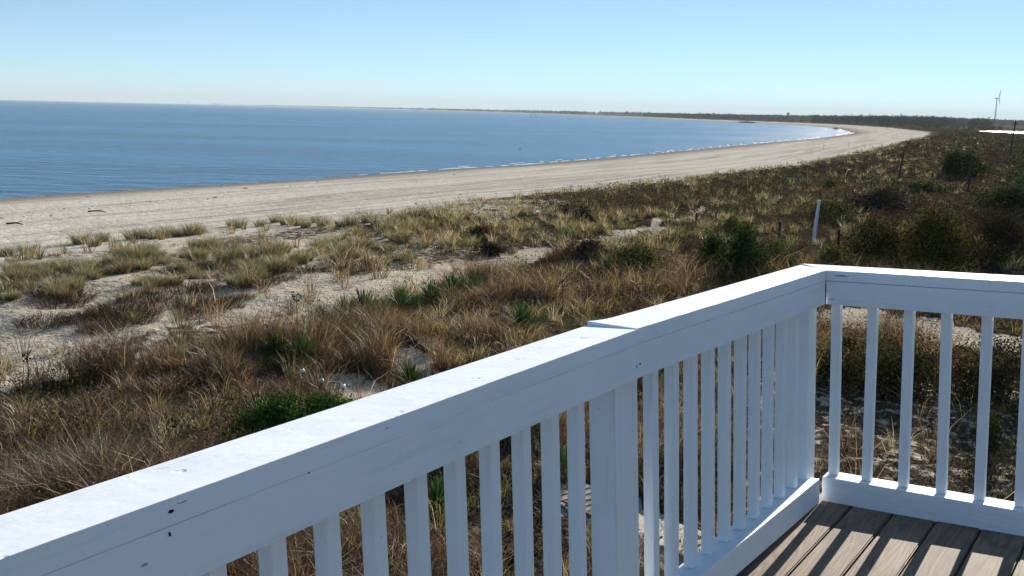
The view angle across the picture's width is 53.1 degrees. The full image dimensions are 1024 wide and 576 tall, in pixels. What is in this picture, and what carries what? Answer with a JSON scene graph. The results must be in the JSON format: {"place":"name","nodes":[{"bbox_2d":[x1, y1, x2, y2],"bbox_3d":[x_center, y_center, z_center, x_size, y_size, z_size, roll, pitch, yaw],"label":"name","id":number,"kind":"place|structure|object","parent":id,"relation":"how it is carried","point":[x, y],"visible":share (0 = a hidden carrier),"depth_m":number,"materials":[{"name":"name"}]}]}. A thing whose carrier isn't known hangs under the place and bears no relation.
{"place":"outdoors","nodes":[
{"label":"outdoors","id":0,"kind":"place"},
{"bbox_2d":[0,100,851,198],"bbox_3d":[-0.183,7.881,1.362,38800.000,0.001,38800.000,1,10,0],"label":"sea","id":1,"kind":"structure","parent":0,"point":[59,147],"depth_m":251.44,"materials":[{"name":"liquid"}]},
{"bbox_2d":[363,123,853,174],"bbox_3d":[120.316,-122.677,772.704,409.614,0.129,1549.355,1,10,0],"label":"surf foam","id":2,"kind":"object","parent":1,"relation":"on","point":[581,159],"visible":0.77,"depth_m":157.72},
{"bbox_2d":[0,104,1023,575],"bbox_3d":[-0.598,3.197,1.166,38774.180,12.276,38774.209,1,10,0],"label":"ground","id":3,"kind":"structure","parent":0,"point":[50,218],"depth_m":48.82,"materials":[{"name":"sand"}]},
{"bbox_2d":[0,258,24,273],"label":"beach grass tussock","id":4,"kind":"object","parent":3,"relation":"on","point":[9,266],"visible":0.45,"depth_m":35.95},
{"bbox_2d":[0,286,25,300],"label":"beach grass tussock","id":5,"kind":"object","parent":3,"relation":"on","point":[11,294],"visible":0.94,"depth_m":29.61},
{"bbox_2d":[0,276,42,291],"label":"beach grass tussock","id":6,"kind":"object","parent":3,"relation":"on","point":[19,286],"visible":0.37,"depth_m":32.30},
{"bbox_2d":[0,264,46,283],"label":"beach grass tussock","id":7,"kind":"object","parent":3,"relation":"on","point":[25,271],"visible":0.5,"depth_m":34.02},
{"bbox_2d":[9,257,54,270],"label":"beach grass tussock","id":8,"kind":"object","parent":3,"relation":"on","point":[39,264],"visible":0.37,"depth_m":36.41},
{"bbox_2d":[6,308,76,329],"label":"dead brush clump","id":9,"kind":"object","parent":3,"relation":"on","point":[52,322],"visible":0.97,"depth_m":26.78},
{"bbox_2d":[27,258,56,277],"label":"beach grass tussock","id":10,"kind":"object","parent":3,"relation":"on","point":[45,270],"visible":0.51,"depth_m":34.78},
{"bbox_2d":[16,281,86,299],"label":"beach grass tussock","id":11,"kind":"object","parent":3,"relation":"on","point":[59,291],"visible":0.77,"depth_m":30.30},
{"bbox_2d":[15,293,94,309],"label":"dead brush clump","id":12,"kind":"object","parent":3,"relation":"on","point":[54,303],"visible":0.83,"depth_m":29.40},
{"bbox_2d":[29,269,92,292],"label":"beach grass tussock","id":13,"kind":"object","parent":3,"relation":"on","point":[79,280],"visible":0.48,"depth_m":31.38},
{"bbox_2d":[44,287,101,303],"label":"dead brush clump","id":14,"kind":"object","parent":3,"relation":"on","point":[84,295],"visible":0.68,"depth_m":30.53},
{"bbox_2d":[43,309,109,324],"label":"dead brush clump","id":15,"kind":"object","parent":3,"relation":"on","point":[73,317],"visible":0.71,"depth_m":27.24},
{"bbox_2d":[47,254,106,277],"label":"beach grass tussock","id":16,"kind":"object","parent":3,"relation":"on","point":[69,265],"visible":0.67,"depth_m":34.21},
{"bbox_2d":[62,228,97,244],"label":"beach grass tussock","id":17,"kind":"object","parent":3,"relation":"on","point":[75,240],"visible":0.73,"depth_m":47.59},
{"bbox_2d":[64,263,104,279],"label":"beach grass tussock","id":18,"kind":"object","parent":3,"relation":"on","point":[94,274],"visible":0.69,"depth_m":33.54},
{"bbox_2d":[70,301,137,319],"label":"dead brush clump","id":19,"kind":"object","parent":3,"relation":"on","point":[91,312],"visible":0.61,"depth_m":27.76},
{"bbox_2d":[71,310,152,334],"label":"dead brush clump","id":20,"kind":"object","parent":3,"relation":"on","point":[100,322],"visible":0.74,"depth_m":26.46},
{"bbox_2d":[75,296,157,318],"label":"dead brush clump","id":21,"kind":"object","parent":3,"relation":"on","point":[122,305],"visible":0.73,"depth_m":28.17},
{"bbox_2d":[100,252,137,266],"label":"beach grass tussock","id":22,"kind":"object","parent":3,"relation":"on","point":[113,259],"visible":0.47,"depth_m":36.51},
{"bbox_2d":[100,255,155,274],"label":"beach grass tussock","id":23,"kind":"object","parent":3,"relation":"on","point":[125,268],"visible":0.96,"depth_m":34.80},
{"bbox_2d":[89,307,168,325],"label":"dead brush clump","id":24,"kind":"object","parent":3,"relation":"on","point":[147,315],"visible":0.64,"depth_m":27.21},
{"bbox_2d":[105,242,156,259],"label":"beach grass tussock","id":25,"kind":"object","parent":3,"relation":"on","point":[130,249],"visible":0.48,"depth_m":37.53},
{"bbox_2d":[108,284,178,303],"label":"dead brush clump","id":26,"kind":"object","parent":3,"relation":"on","point":[151,295],"visible":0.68,"depth_m":30.64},
{"bbox_2d":[125,271,166,285],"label":"beach grass tussock","id":27,"kind":"object","parent":3,"relation":"on","point":[135,282],"visible":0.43,"depth_m":32.44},
{"bbox_2d":[128,240,168,256],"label":"beach grass tussock","id":28,"kind":"object","parent":3,"relation":"on","point":[153,250],"visible":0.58,"depth_m":38.31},
{"bbox_2d":[138,264,185,275],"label":"dead brush clump","id":29,"kind":"object","parent":3,"relation":"on","point":[167,272],"visible":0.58,"depth_m":35.11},
{"bbox_2d":[141,253,184,264],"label":"beach grass tussock","id":30,"kind":"object","parent":3,"relation":"on","point":[164,261],"visible":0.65,"depth_m":37.12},
{"bbox_2d":[144,272,187,285],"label":"beach grass tussock","id":31,"kind":"object","parent":3,"relation":"on","point":[174,280],"visible":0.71,"depth_m":32.92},
{"bbox_2d":[133,291,199,309],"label":"dead brush clump","id":32,"kind":"object","parent":3,"relation":"on","point":[160,298],"visible":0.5,"depth_m":29.80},
{"bbox_2d":[165,224,189,236],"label":"beach grass tussock","id":33,"kind":"object","parent":3,"relation":"on","point":[178,234],"visible":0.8,"depth_m":49.71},
{"bbox_2d":[144,278,220,294],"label":"dead brush clump","id":34,"kind":"object","parent":3,"relation":"on","point":[183,286],"visible":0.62,"depth_m":32.39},
{"bbox_2d":[164,259,204,273],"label":"beach grass tussock","id":35,"kind":"object","parent":3,"relation":"on","point":[181,266],"visible":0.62,"depth_m":36.02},
{"bbox_2d":[166,304,214,318],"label":"dead brush clump","id":36,"kind":"object","parent":3,"relation":"on","point":[193,310],"visible":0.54,"depth_m":28.58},
{"bbox_2d":[177,221,205,235],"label":"beach grass tussock","id":37,"kind":"object","parent":3,"relation":"on","point":[191,232],"visible":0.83,"depth_m":50.23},
{"bbox_2d":[181,265,208,278],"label":"beach grass tussock","id":38,"kind":"object","parent":3,"relation":"on","point":[195,274],"visible":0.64,"depth_m":34.77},
{"bbox_2d":[182,245,211,260],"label":"beach grass tussock","id":39,"kind":"object","parent":3,"relation":"on","point":[195,253],"visible":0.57,"depth_m":38.57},
{"bbox_2d":[166,292,241,311],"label":"dead brush clump","id":40,"kind":"object","parent":3,"relation":"on","point":[207,301],"visible":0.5,"depth_m":29.60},
{"bbox_2d":[181,280,227,293],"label":"dead brush clump","id":41,"kind":"object","parent":3,"relation":"on","point":[205,285],"visible":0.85,"depth_m":32.21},
{"bbox_2d":[186,233,227,250],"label":"beach grass tussock","id":42,"kind":"object","parent":3,"relation":"on","point":[206,243],"visible":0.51,"depth_m":42.53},
{"bbox_2d":[192,254,232,269],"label":"beach grass tussock","id":43,"kind":"object","parent":3,"relation":"on","point":[205,263],"visible":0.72,"depth_m":36.69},
{"bbox_2d":[199,296,246,310],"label":"dead brush clump","id":44,"kind":"object","parent":3,"relation":"on","point":[233,304],"visible":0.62,"depth_m":29.47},
{"bbox_2d":[204,241,253,263],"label":"beach grass tussock","id":45,"kind":"object","parent":3,"relation":"on","point":[224,254],"visible":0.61,"depth_m":37.53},
{"bbox_2d":[216,262,270,288],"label":"beach grass tussock","id":46,"kind":"object","parent":3,"relation":"on","point":[234,282],"visible":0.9,"depth_m":32.53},
{"bbox_2d":[227,254,264,269],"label":"beach grass tussock","id":47,"kind":"object","parent":3,"relation":"on","point":[239,260],"visible":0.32,"depth_m":36.17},
{"bbox_2d":[234,258,273,277],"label":"beach grass tussock","id":48,"kind":"object","parent":3,"relation":"on","point":[254,266],"visible":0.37,"depth_m":34.49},
{"bbox_2d":[236,239,288,258],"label":"beach grass tussock","id":49,"kind":"object","parent":3,"relation":"on","point":[264,249],"visible":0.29,"depth_m":38.35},
{"bbox_2d":[250,274,283,286],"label":"dead brush clump","id":50,"kind":"object","parent":3,"relation":"on","point":[263,281],"visible":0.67,"depth_m":33.09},
{"bbox_2d":[212,382,330,440],"bbox_3d":[-3.937,2.128,17.528,2.324,1.178,1.832,1,10,0],"label":"juniper","id":51,"kind":"object","parent":3,"relation":"on","point":[264,419],"visible":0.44,"depth_m":17.32,"materials":[{"name":"green plant"}]},
{"bbox_2d":[254,331,291,360],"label":"yucca","id":52,"kind":"object","parent":3,"relation":"on","point":[271,347],"visible":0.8,"depth_m":23.55,"materials":[{"name":"green plant"}]},
{"bbox_2d":[257,251,303,274],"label":"beach grass tussock","id":53,"kind":"object","parent":3,"relation":"on","point":[276,263],"visible":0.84,"depth_m":35.60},
{"bbox_2d":[284,246,317,263],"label":"beach grass tussock","id":54,"kind":"object","parent":3,"relation":"on","point":[305,258],"visible":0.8,"depth_m":37.42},
{"bbox_2d":[278,329,327,366],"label":"yucca","id":55,"kind":"object","parent":3,"relation":"on","point":[303,343],"visible":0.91,"depth_m":23.07,"materials":[{"name":"green plant"}]},
{"bbox_2d":[289,263,330,273],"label":"dead brush clump","id":56,"kind":"object","parent":3,"relation":"on","point":[308,270],"visible":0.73,"depth_m":36.05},
{"bbox_2d":[274,387,357,421],"bbox_3d":[-3.295,2.175,17.964,2.431,0.946,1.854,1,10,0],"label":"juniper","id":57,"kind":"object","parent":3,"relation":"on","point":[332,401],"visible":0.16,"depth_m":17.88,"materials":[{"name":"green plant"}]},
{"bbox_2d":[314,262,363,274],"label":"dead brush clump","id":58,"kind":"object","parent":3,"relation":"on","point":[328,268],"visible":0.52,"depth_m":36.08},
{"bbox_2d":[322,293,365,316],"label":"yucca","id":59,"kind":"object","parent":3,"relation":"on","point":[343,299],"visible":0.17,"depth_m":26.91,"materials":[{"name":"green plant"}]},
{"bbox_2d":[332,213,367,225],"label":"beach grass tussock","id":60,"kind":"object","parent":3,"relation":"on","point":[351,221],"visible":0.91,"depth_m":52.02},
{"bbox_2d":[337,287,387,321],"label":"yucca","id":61,"kind":"object","parent":3,"relation":"on","point":[360,298],"visible":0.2,"depth_m":27.03,"materials":[{"name":"green plant"}]},
{"bbox_2d":[351,235,378,248],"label":"beach grass tussock","id":62,"kind":"object","parent":3,"relation":"on","point":[371,242],"visible":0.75,"depth_m":43.40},
{"bbox_2d":[370,239,399,251],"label":"beach grass tussock","id":63,"kind":"object","parent":3,"relation":"on","point":[378,246],"visible":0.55,"depth_m":43.14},
{"bbox_2d":[375,217,407,231],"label":"beach grass tussock","id":64,"kind":"object","parent":3,"relation":"on","point":[391,225],"visible":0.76,"depth_m":47.86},
{"bbox_2d":[379,227,418,243],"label":"beach grass tussock","id":65,"kind":"object","parent":3,"relation":"on","point":[396,237],"visible":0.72,"depth_m":44.73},
{"bbox_2d":[381,285,422,314],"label":"yucca","id":66,"kind":"object","parent":3,"relation":"on","point":[399,294],"visible":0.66,"depth_m":28.56,"materials":[{"name":"green plant"}]},
{"bbox_2d":[390,360,427,387],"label":"yucca","id":67,"kind":"object","parent":3,"relation":"on","point":[412,377],"visible":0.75,"depth_m":21.89,"materials":[{"name":"green plant"}]},
{"bbox_2d":[406,291,432,310],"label":"yucca","id":68,"kind":"object","parent":3,"relation":"on","point":[417,295],"visible":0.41,"depth_m":29.25,"materials":[{"name":"green plant"}]},
{"bbox_2d":[410,278,450,306],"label":"yucca","id":69,"kind":"object","parent":3,"relation":"on","point":[431,285],"visible":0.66,"depth_m":30.63,"materials":[{"name":"green plant"}]},
{"bbox_2d":[400,475,468,521],"bbox_3d":[-1.087,3.038,14.863,1.077,0.730,1.110,9,12,38],"label":"yucca","id":70,"kind":"object","parent":3,"relation":"on","point":[436,491],"visible":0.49,"depth_m":14.81,"materials":[{"name":"green plant"}]},
{"bbox_2d":[434,271,471,295],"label":"yucca","id":71,"kind":"object","parent":3,"relation":"on","point":[453,281],"visible":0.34,"depth_m":31.97,"materials":[{"name":"green plant"}]},
{"bbox_2d":[428,459,478,492],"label":"shrub","id":72,"kind":"object","parent":3,"relation":"on","point":[433,473],"visible":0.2,"depth_m":16.02,"materials":[{"name":"green plant"}]},
{"bbox_2d":[212,104,730,115],"bbox_3d":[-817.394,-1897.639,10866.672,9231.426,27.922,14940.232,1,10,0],"label":"shore woods","id":73,"kind":"object","parent":3,"relation":"on","point":[637,113],"visible":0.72,"depth_m":5574.12,"materials":[{"name":"green plant"}]},
{"bbox_2d":[459,269,489,287],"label":"yucca","id":74,"kind":"object","parent":3,"relation":"on","point":[473,273],"visible":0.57,"depth_m":33.28,"materials":[{"name":"green plant"}]},
{"bbox_2d":[462,223,497,241],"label":"shrub","id":75,"kind":"object","parent":3,"relation":"on","point":[483,230],"visible":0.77,"depth_m":46.79,"materials":[{"name":"green plant"}]},
{"bbox_2d":[470,240,507,256],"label":"shrub","id":76,"kind":"object","parent":3,"relation":"on","point":[490,247],"visible":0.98,"depth_m":42.57,"materials":[{"name":"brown plant"}]},
{"bbox_2d":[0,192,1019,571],"bbox_3d":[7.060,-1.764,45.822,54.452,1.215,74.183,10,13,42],"label":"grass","id":77,"kind":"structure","parent":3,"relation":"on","point":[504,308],"depth_m":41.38,"materials":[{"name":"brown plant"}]},
{"bbox_2d":[0,126,1023,575],"bbox_3d":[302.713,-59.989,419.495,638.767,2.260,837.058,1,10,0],"label":"scrub","id":78,"kind":"object","parent":3,"relation":"on","point":[982,148],"visible":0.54,"depth_m":44.36,"materials":[{"name":"plant"}]},
{"bbox_2d":[0,136,1023,575],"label":"beach grass","id":79,"kind":"structure","parent":3,"relation":"on","point":[464,242],"depth_m":44.98,"materials":[{"name":"plant"}]},
{"bbox_2d":[499,300,546,332],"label":"yucca","id":80,"kind":"object","parent":3,"relation":"on","point":[522,311],"visible":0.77,"depth_m":26.33,"materials":[{"name":"green plant"}]},
{"bbox_2d":[532,443,587,482],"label":"yucca","id":81,"kind":"object","parent":3,"relation":"on","point":[563,457],"visible":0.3,"depth_m":16.33,"materials":[{"name":"green plant"}]},
{"bbox_2d":[552,233,611,255],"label":"shrub","id":82,"kind":"object","parent":3,"relation":"on","point":[591,241],"visible":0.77,"depth_m":41.28,"materials":[{"name":"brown plant"}]},
{"bbox_2d":[550,200,616,217],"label":"shrub","id":83,"kind":"object","parent":3,"relation":"on","point":[582,210],"visible":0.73,"depth_m":57.88,"materials":[{"name":"green plant"}]},
{"bbox_2d":[560,483,700,556],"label":"path","id":84,"kind":"structure","parent":3,"relation":"on","point":[588,509],"depth_m":14.78,"materials":[{"name":"sand"}]},
{"bbox_2d":[600,239,671,278],"bbox_3d":[4.507,-1.080,37.033,2.636,1.437,2.046,1,10,0],"label":"shrub","id":85,"kind":"object","parent":3,"relation":"on","point":[634,251],"visible":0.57,"depth_m":36.83,"materials":[{"name":"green plant"}]},
{"bbox_2d":[675,229,730,276],"bbox_3d":[7.423,-1.269,37.904,3.290,1.854,2.507,5,10,19],"label":"evergreen shrub","id":86,"kind":"object","parent":3,"relation":"on","point":[714,245],"visible":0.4,"depth_m":37.66,"materials":[{"name":"green plant"}]},
{"bbox_2d":[711,214,763,232],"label":"shrub","id":87,"kind":"object","parent":3,"relation":"on","point":[735,221],"visible":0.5,"depth_m":51.60,"materials":[{"name":"green plant"}]},
{"bbox_2d":[715,221,779,284],"bbox_3d":[8.328,-1.349,36.274,2.554,2.466,2.864,1,10,0],"label":"evergreen shrub","id":88,"kind":"object","parent":3,"relation":"on","point":[750,247],"visible":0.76,"depth_m":35.91,"materials":[{"name":"green plant"}]},
{"bbox_2d":[766,235,793,255],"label":"yucca","id":89,"kind":"object","parent":3,"relation":"on","point":[779,243],"visible":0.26,"depth_m":41.59,"materials":[{"name":"green plant"}]},
{"bbox_2d":[758,242,803,272],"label":"evergreen shrub","id":90,"kind":"object","parent":3,"relation":"on","point":[779,254],"visible":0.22,"depth_m":37.81,"materials":[{"name":"green plant"}]},
{"bbox_2d":[683,116,914,126],"bbox_3d":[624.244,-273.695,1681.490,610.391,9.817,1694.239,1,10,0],"label":"dune edge brush","id":91,"kind":"object","parent":3,"relation":"on","point":[801,120],"visible":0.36,"depth_m":1463.10,"materials":[{"name":"green plant"}]},
{"bbox_2d":[812,200,820,244],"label":"marker pipe","id":92,"kind":"object","parent":3,"relation":"on","point":[816,219],"visible":0.83,"depth_m":46.81,"materials":[{"name":"white plastic"}]},
{"bbox_2d":[792,196,860,222],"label":"shrub","id":93,"kind":"object","parent":3,"relation":"on","point":[831,206],"visible":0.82,"depth_m":57.13,"materials":[{"name":"green plant"}]},
{"bbox_2d":[790,241,870,266],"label":"shrub","id":94,"kind":"object","parent":3,"relation":"on","point":[830,255],"visible":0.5,"depth_m":37.40,"materials":[{"name":"green plant"}]},
{"bbox_2d":[643,113,1023,125],"bbox_3d":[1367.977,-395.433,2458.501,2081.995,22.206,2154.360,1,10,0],"label":"hill woods","id":95,"kind":"object","parent":3,"relation":"on","point":[1001,122],"visible":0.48,"depth_m":1965.29,"materials":[{"name":"green plant"}]},
{"bbox_2d":[816,329,865,389],"bbox_3d":[6.982,1.498,21.849,1.577,1.216,1.622,-6,12,-38],"label":"shrub","id":96,"kind":"object","parent":3,"relation":"on","point":[847,341],"visible":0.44,"depth_m":21.81,"materials":[{"name":"green plant"}]},
{"bbox_2d":[834,206,917,262],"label":"shrub","id":97,"kind":"object","parent":3,"relation":"on","point":[885,237],"visible":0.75,"depth_m":41.62,"materials":[{"name":"green plant"}]},
{"bbox_2d":[736,492,1023,575],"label":"wooden deck","id":98,"kind":"structure","parent":3,"relation":"on","point":[823,538],"depth_m":3.55,"materials":[{"name":"wood"}]},
{"bbox_2d":[0,264,1023,575],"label":"deck railing","id":99,"kind":"object","parent":98,"relation":"attached to","point":[214,510],"visible":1,"depth_m":2.58,"materials":[{"name":"white paint"}]},
{"bbox_2d":[835,179,932,211],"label":"shrub","id":100,"kind":"object","parent":3,"relation":"on","point":[879,199],"visible":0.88,"depth_m":65.63,"materials":[{"name":"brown plant"}]},
{"bbox_2d":[812,114,995,127],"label":"pine woods","id":101,"kind":"object","parent":3,"relation":"on","point":[883,120],"visible":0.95,"depth_m":1015.83,"materials":[{"name":"green plant"}]},
{"bbox_2d":[815,325,1003,411],"bbox_3d":[7.984,1.490,21.519,4.331,1.493,3.491,1,10,0],"label":"thicket","id":102,"kind":"object","parent":3,"relation":"on","point":[885,362],"visible":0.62,"depth_m":21.12,"materials":[{"name":"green plant"}]},
{"bbox_2d":[892,178,949,192],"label":"shrub","id":103,"kind":"object","parent":3,"relation":"on","point":[918,185],"visible":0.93,"depth_m":83.28,"materials":[{"name":"green plant"}]},
{"bbox_2d":[885,123,1001,130],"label":"marsh thicket","id":104,"kind":"object","parent":3,"relation":"on","point":[990,127],"visible":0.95,"depth_m":849.13,"materials":[{"name":"green plant"}]},
{"bbox_2d":[874,196,1015,272],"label":"bayberry bush","id":105,"kind":"object","parent":3,"relation":"on","point":[937,237],"visible":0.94,"depth_m":40.33,"materials":[{"name":"green plant"}]},
{"bbox_2d":[934,149,994,177],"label":"evergreen shrub","id":106,"kind":"object","parent":3,"relation":"on","point":[953,163],"visible":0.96,"depth_m":105.65,"materials":[{"name":"green plant"}]},
{"bbox_2d":[921,325,1021,417],"bbox_3d":[10.005,1.471,20.471,2.855,1.701,2.788,-4,11,-29],"label":"thicket","id":107,"kind":"object","parent":3,"relation":"on","point":[1003,371],"visible":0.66,"depth_m":20.37,"materials":[{"name":"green plant"}]},
{"bbox_2d":[952,400,1015,485],"bbox_3d":[7.884,2.543,16.774,1.229,1.402,0.970,8,12,34],"label":"shrub","id":108,"kind":"object","parent":3,"relation":"on","point":[993,442],"visible":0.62,"depth_m":16.74,"materials":[{"name":"green plant"}]},
{"bbox_2d":[945,194,1023,264],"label":"shrub","id":109,"kind":"object","parent":3,"relation":"on","point":[1001,230],"visible":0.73,"depth_m":42.51,"materials":[{"name":"green plant"}]},
{"bbox_2d":[959,179,1023,213],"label":"evergreen shrub","id":110,"kind":"object","parent":3,"relation":"on","point":[1014,196],"visible":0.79,"depth_m":66.86,"materials":[{"name":"green plant"}]},
{"bbox_2d":[999,133,1023,189],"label":"cedar tree","id":111,"kind":"object","parent":3,"relation":"on","point":[1018,175],"visible":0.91,"depth_m":69.78,"materials":[{"name":"green plant"}]},
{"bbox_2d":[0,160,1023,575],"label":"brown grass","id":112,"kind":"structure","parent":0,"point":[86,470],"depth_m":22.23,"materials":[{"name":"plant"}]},
{"bbox_2d":[0,0,1023,120],"label":"sky","id":113,"kind":"structure","parent":0,"point":[948,58],"materials":[{"name":"blue"}]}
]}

